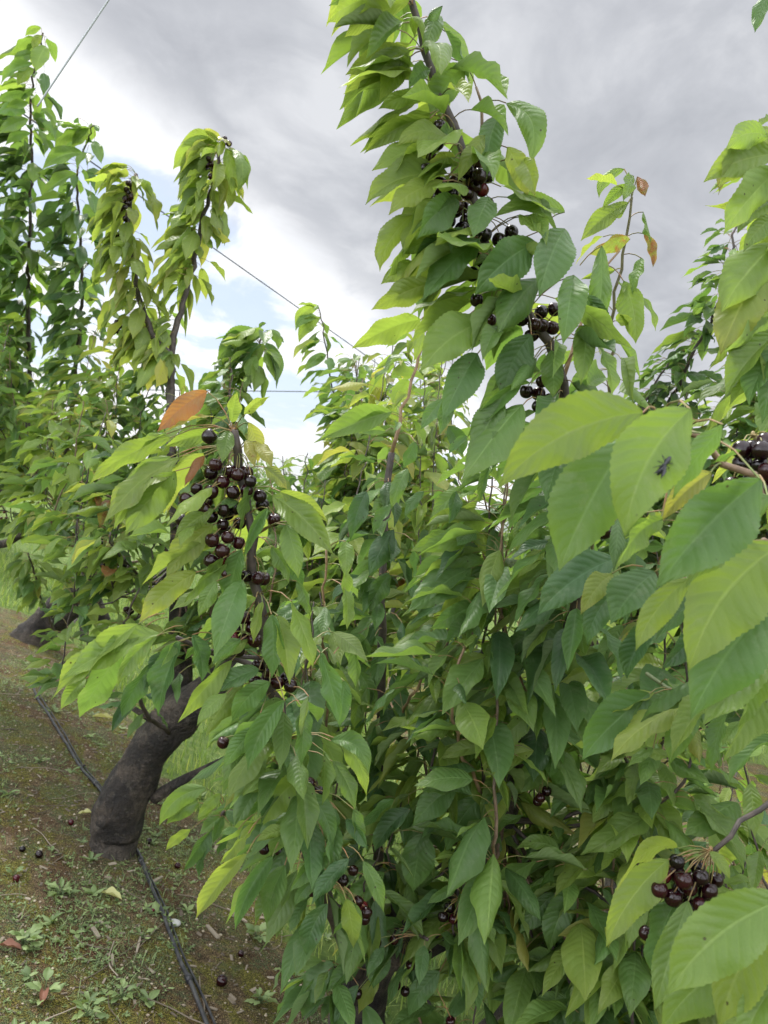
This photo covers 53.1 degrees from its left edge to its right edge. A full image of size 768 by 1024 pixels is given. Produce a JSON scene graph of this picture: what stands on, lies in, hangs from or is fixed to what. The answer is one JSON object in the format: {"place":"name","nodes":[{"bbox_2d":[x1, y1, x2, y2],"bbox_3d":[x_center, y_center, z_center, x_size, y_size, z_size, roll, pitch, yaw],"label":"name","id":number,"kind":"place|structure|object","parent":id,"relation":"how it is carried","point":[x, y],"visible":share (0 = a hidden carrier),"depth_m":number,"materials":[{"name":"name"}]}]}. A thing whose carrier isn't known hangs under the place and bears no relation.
{"place":"outdoors","nodes":[
{"label":"outdoors","id":0,"kind":"place"},
{"bbox_2d":[37,0,109,106],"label":"overhead wire","id":1,"kind":"object","parent":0,"point":[71,55],"visible":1,"depth_m":1.94,"materials":[{"name":"grey metal"}]},
{"bbox_2d":[23,114,390,372],"bbox_3d":[-1.283,-2.495,8.501,0.012,0.732,7.596,9,0,30],"label":"overhead wire","id":2,"kind":"object","parent":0,"point":[233,262],"visible":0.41,"depth_m":8.23,"materials":[{"name":"grey metal"}]},
{"bbox_2d":[111,389,342,391],"bbox_3d":[-1.677,-2.237,14.251,6.743,1.418,0.017,9,0,-31],"label":"overhead wire","id":3,"kind":"object","parent":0,"point":[248,390],"visible":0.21,"depth_m":14.01,"materials":[{"name":"grey metal"}]},
{"bbox_2d":[0,463,767,1023],"bbox_3d":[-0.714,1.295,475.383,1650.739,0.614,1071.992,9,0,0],"label":"ground","id":4,"kind":"structure","parent":0,"point":[180,993],"depth_m":2.69,"materials":[{"name":"soil"}]},
{"bbox_2d":[0,938,21,948],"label":"fallen leaf","id":5,"kind":"object","parent":4,"relation":"on","point":[10,942],"visible":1,"depth_m":2.11,"materials":[{"name":"orange plant"}]},
{"bbox_2d":[5,866,23,875],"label":"weed","id":6,"kind":"object","parent":4,"relation":"on","point":[18,869],"visible":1,"depth_m":2.50,"materials":[{"name":"green plant"}]},
{"bbox_2d":[9,902,21,908],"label":"weed","id":7,"kind":"object","parent":4,"relation":"on","point":[12,905],"visible":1,"depth_m":2.31,"materials":[{"name":"green plant"}]},
{"bbox_2d":[12,874,19,881],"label":"fallen cherry","id":8,"kind":"object","parent":4,"relation":"on","point":[16,877],"visible":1,"depth_m":2.46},
{"bbox_2d":[19,846,25,851],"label":"fallen cherry","id":9,"kind":"object","parent":4,"relation":"on","point":[22,848],"visible":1,"depth_m":2.67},
{"bbox_2d":[6,923,42,949],"bbox_3d":[-0.993,1.190,2.149,0.099,0.047,0.107,9,0,32],"label":"weed","id":10,"kind":"object","parent":4,"relation":"on","point":[21,934],"visible":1,"depth_m":2.14,"materials":[{"name":"green plant"}]},
{"bbox_2d":[0,501,50,547],"bbox_3d":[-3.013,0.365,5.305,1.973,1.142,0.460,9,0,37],"label":"cherry tree","id":11,"kind":"object","parent":4,"relation":"on","point":[3,543],"visible":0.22,"depth_m":4.86,"materials":[{"name":"green plant"}]},
{"bbox_2d":[0,346,69,502],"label":"cherry tree","id":12,"kind":"object","parent":4,"relation":"on","point":[42,389],"visible":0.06,"depth_m":9.25,"materials":[{"name":"green plant"}]},
{"bbox_2d":[3,375,71,500],"bbox_3d":[-5.943,-0.851,11.897,1.696,2.735,2.141,9,0,8],"label":"cherry tree","id":13,"kind":"object","parent":4,"relation":"on","point":[41,447],"depth_m":12.13,"materials":[{"name":"green plant"}]},
{"bbox_2d":[35,850,42,857],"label":"fallen cherry","id":14,"kind":"object","parent":4,"relation":"on","point":[38,853],"visible":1,"depth_m":2.65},
{"bbox_2d":[33,755,49,762],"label":"weed","id":15,"kind":"object","parent":4,"relation":"on","point":[40,761],"visible":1,"depth_m":3.50,"materials":[{"name":"green plant"}]},
{"bbox_2d":[39,987,48,1004],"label":"fallen leaf","id":16,"kind":"object","parent":4,"relation":"on","point":[43,994],"visible":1,"depth_m":1.93,"materials":[{"name":"orange plant"}]},
{"bbox_2d":[24,967,65,1005],"bbox_3d":[-0.858,1.203,1.938,0.093,0.060,0.083,9,0,18],"label":"weed","id":17,"kind":"object","parent":4,"relation":"on","point":[48,972],"visible":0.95,"depth_m":1.95,"materials":[{"name":"green plant"}]},
{"bbox_2d":[45,880,56,893],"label":"weed","id":18,"kind":"object","parent":4,"relation":"on","point":[46,882],"visible":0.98,"depth_m":2.46,"materials":[{"name":"green plant"}]},
{"bbox_2d":[47,878,80,897],"bbox_3d":[-1.021,1.207,2.453,0.103,0.040,0.095,9,0,-30],"label":"weed","id":19,"kind":"object","parent":4,"relation":"on","point":[67,888],"visible":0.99,"depth_m":2.45,"materials":[{"name":"green plant"}]},
{"bbox_2d":[68,819,73,825],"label":"fallen cherry","id":20,"kind":"object","parent":4,"relation":"on","point":[70,822],"visible":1,"depth_m":2.96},
{"bbox_2d":[78,808,90,813],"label":"fallen leaf","id":21,"kind":"object","parent":4,"relation":"on","point":[87,810],"visible":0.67,"depth_m":3.07,"materials":[{"name":"yellow plant"}]},
{"bbox_2d":[71,997,109,1019],"bbox_3d":[-0.745,1.245,1.929,0.092,0.044,0.074,9,0,-41],"label":"weed","id":22,"kind":"object","parent":4,"relation":"on","point":[100,1014],"visible":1,"depth_m":1.93,"materials":[{"name":"green plant"}]},
{"bbox_2d":[77,899,109,915],"bbox_3d":[-0.913,1.234,2.392,0.111,0.038,0.080,9,0,36],"label":"grass tuft","id":23,"kind":"object","parent":4,"relation":"on","point":[90,905],"visible":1,"depth_m":2.39,"materials":[{"name":"green plant"}]},
{"bbox_2d":[0,25,188,646],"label":"cherry tree","id":24,"kind":"object","parent":4,"relation":"on","point":[19,454],"visible":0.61,"depth_m":4.31,"materials":[{"name":"green plant"}]},
{"bbox_2d":[89,925,100,938],"bbox_3d":[-0.865,1.255,2.298,0.013,0.007,0.075,9,0,-38],"label":"wood chip","id":25,"kind":"object","parent":4,"relation":"on","point":[93,929],"visible":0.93,"depth_m":2.29,"materials":[{"name":"beige wood"}]},
{"bbox_2d":[91,917,109,925],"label":"weed","id":26,"kind":"object","parent":4,"relation":"on","point":[97,920],"visible":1,"depth_m":2.34,"materials":[{"name":"green plant"}]},
{"bbox_2d":[92,713,112,717],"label":"fallen leaf","id":27,"kind":"object","parent":4,"relation":"on","point":[106,715],"visible":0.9,"depth_m":4.42,"materials":[{"name":"yellow plant"}]},
{"bbox_2d":[101,886,121,898],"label":"fallen leaf","id":28,"kind":"object","parent":4,"relation":"on","point":[112,890],"visible":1,"depth_m":2.51,"materials":[{"name":"yellow plant"}]},
{"bbox_2d":[33,663,208,1023],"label":"irrigation hose","id":29,"kind":"object","parent":4,"relation":"on","point":[188,977],"visible":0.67,"depth_m":2.52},
{"bbox_2d":[105,978,137,1002],"bbox_3d":[-0.684,1.267,2.016,0.070,0.031,0.084,9,0,16],"label":"weed","id":30,"kind":"object","parent":4,"relation":"on","point":[124,984],"visible":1,"depth_m":2.03,"materials":[{"name":"green plant"}]},
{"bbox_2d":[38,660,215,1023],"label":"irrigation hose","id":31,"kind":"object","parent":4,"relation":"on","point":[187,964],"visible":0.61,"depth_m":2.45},
{"bbox_2d":[135,936,140,953],"bbox_3d":[-0.731,1.288,2.287,0.007,0.008,0.085,9,0,-10],"label":"wood chip","id":32,"kind":"object","parent":4,"relation":"on","point":[138,944],"visible":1,"depth_m":2.28,"materials":[{"name":"beige wood"}]},
{"bbox_2d":[136,927,153,938],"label":"weed","id":33,"kind":"object","parent":4,"relation":"on","point":[148,930],"visible":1,"depth_m":2.34,"materials":[{"name":"green plant"}]},
{"bbox_2d":[153,876,162,881],"bbox_3d":[-0.811,1.307,2.725,0.012,0.007,0.070,9,0,27],"label":"wood chip","id":34,"kind":"object","parent":4,"relation":"on","point":[157,879],"visible":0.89,"depth_m":2.73,"materials":[{"name":"beige wood"}]},
{"bbox_2d":[160,977,173,990],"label":"weed","id":35,"kind":"object","parent":4,"relation":"on","point":[167,987],"visible":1,"depth_m":2.11,"materials":[{"name":"green plant"}]},
{"bbox_2d":[169,919,180,926],"bbox_3d":[-0.675,1.324,2.474,0.044,0.018,0.038,9,0,0],"label":"pebble","id":36,"kind":"object","parent":4,"relation":"on","point":[178,922],"visible":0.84,"depth_m":2.47,"materials":[{"name":"white stone"}]},
{"bbox_2d":[174,862,180,868],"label":"fallen cherry","id":37,"kind":"object","parent":4,"relation":"on","point":[177,865],"visible":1,"depth_m":2.88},
{"bbox_2d":[2,128,385,876],"bbox_3d":[-0.568,-0.040,2.854,1.806,2.914,1.155,9,0,44],"label":"cherry tree","id":38,"kind":"object","parent":4,"relation":"on","point":[130,790],"visible":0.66,"depth_m":2.94,"materials":[{"name":"green plant"}]},
{"bbox_2d":[205,924,219,938],"bbox_3d":[-0.560,1.372,2.511,0.013,0.008,0.085,9,0,-38],"label":"wood chip","id":39,"kind":"object","parent":4,"relation":"on","point":[212,931],"visible":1,"depth_m":2.51,"materials":[{"name":"beige wood"}]},
{"bbox_2d":[216,974,227,986],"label":"fallen cherry","id":40,"kind":"object","parent":4,"relation":"on","point":[221,980],"visible":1,"depth_m":2.21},
{"bbox_2d":[185,458,267,536],"bbox_3d":[-3.773,-0.175,17.626,1.999,2.608,1.846,9,0,31],"label":"cherry tree","id":41,"kind":"object","parent":4,"relation":"on","point":[264,476],"visible":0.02,"depth_m":17.60,"materials":[{"name":"green plant"}]},
{"bbox_2d":[238,950,243,956],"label":"fallen cherry","id":42,"kind":"object","parent":4,"relation":"on","point":[240,953],"visible":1,"depth_m":2.42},
{"bbox_2d":[245,922,269,942],"bbox_3d":[-0.425,1.415,2.584,0.100,0.048,0.110,9,0,0],"label":"weed","id":43,"kind":"object","parent":4,"relation":"on","point":[251,928],"visible":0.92,"depth_m":2.59,"materials":[{"name":"green plant"}]},
{"bbox_2d":[244,987,278,1004],"bbox_3d":[-0.349,1.396,2.199,0.080,0.040,0.076,9,0,26],"label":"weed","id":44,"kind":"object","parent":4,"relation":"on","point":[266,995],"visible":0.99,"depth_m":2.21,"materials":[{"name":"green plant"}]},
{"bbox_2d":[250,457,320,574],"bbox_3d":[-1.687,0.203,14.230,1.560,2.516,1.970,9,0,-43],"label":"cherry tree","id":45,"kind":"object","parent":4,"relation":"on","point":[257,474],"visible":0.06,"depth_m":13.99,"materials":[{"name":"green plant"}]},
{"bbox_2d":[273,967,304,975],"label":"weed","id":46,"kind":"object","parent":4,"relation":"on","point":[299,974],"visible":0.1,"depth_m":2.41,"materials":[{"name":"green plant"}]},
{"bbox_2d":[0,607,745,1023],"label":"ground cover","id":47,"kind":"object","parent":4,"relation":"on","point":[56,915],"visible":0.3,"depth_m":2.44,"materials":[{"name":"green plant"}]},
{"bbox_2d":[0,618,765,1023],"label":"wood litter","id":48,"kind":"object","parent":4,"relation":"on","point":[230,998],"visible":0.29,"depth_m":2.59,"materials":[{"name":"brown wood"}]},
{"bbox_2d":[272,302,497,786],"bbox_3d":[-0.075,0.327,3.575,0.998,2.784,2.340,9,0,-11],"label":"cherry tree","id":49,"kind":"object","parent":4,"relation":"on","point":[345,478],"visible":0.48,"depth_m":3.02,"materials":[{"name":"green plant"}]},
{"bbox_2d":[51,0,767,1023],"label":"cherry tree","id":50,"kind":"object","parent":4,"relation":"on","point":[487,904],"visible":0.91,"depth_m":1.51,"materials":[{"name":"green plant"}]},
{"bbox_2d":[390,476,459,613],"bbox_3d":[0.350,0.580,10.902,1.884,2.407,1.492,9,0,-11],"label":"cherry tree","id":51,"kind":"object","parent":4,"relation":"on","point":[392,610],"depth_m":10.71,"materials":[{"name":"green plant"}]},
{"bbox_2d":[503,500,547,573],"bbox_3d":[3.160,0.946,15.859,1.611,2.598,2.034,9,0,-12],"label":"cherry tree","id":52,"kind":"object","parent":4,"relation":"on","point":[506,534],"visible":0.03,"depth_m":16.04,"materials":[{"name":"green plant"}]},
{"bbox_2d":[512,511,669,645],"bbox_3d":[2.193,0.796,7.512,1.957,2.553,1.807,9,0,-37],"label":"cherry tree","id":53,"kind":"object","parent":4,"relation":"on","point":[594,641],"visible":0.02,"depth_m":7.27,"materials":[{"name":"green plant"}]},
{"bbox_2d":[497,0,767,1023],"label":"cherry tree","id":54,"kind":"object","parent":4,"relation":"on","point":[705,950],"visible":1,"depth_m":0.82,"materials":[{"name":"green plant"}]},
{"bbox_2d":[653,455,671,477],"bbox_3d":[0.250,-0.040,0.687,0.018,0.023,0.009,9,0,0],"label":"fly","id":55,"kind":"object","parent":54,"relation":"on","point":[661,470],"visible":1,"depth_m":0.69,"materials":[{"name":"black"}]},
{"bbox_2d":[586,219,767,912],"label":"cherry tree","id":56,"kind":"object","parent":4,"relation":"on","point":[656,394],"visible":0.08,"depth_m":2.75,"materials":[{"name":"green plant"}]},
{"bbox_2d":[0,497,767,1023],"bbox_3d":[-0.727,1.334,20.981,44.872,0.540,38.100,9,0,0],"label":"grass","id":57,"kind":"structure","parent":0,"point":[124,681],"depth_m":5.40,"materials":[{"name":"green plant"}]},
{"bbox_2d":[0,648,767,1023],"bbox_3d":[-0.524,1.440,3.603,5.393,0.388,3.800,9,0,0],"label":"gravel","id":58,"kind":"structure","parent":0,"point":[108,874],"depth_m":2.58,"materials":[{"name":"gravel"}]},
{"bbox_2d":[0,0,767,532],"label":"sky","id":59,"kind":"structure","parent":0,"point":[656,91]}
]}

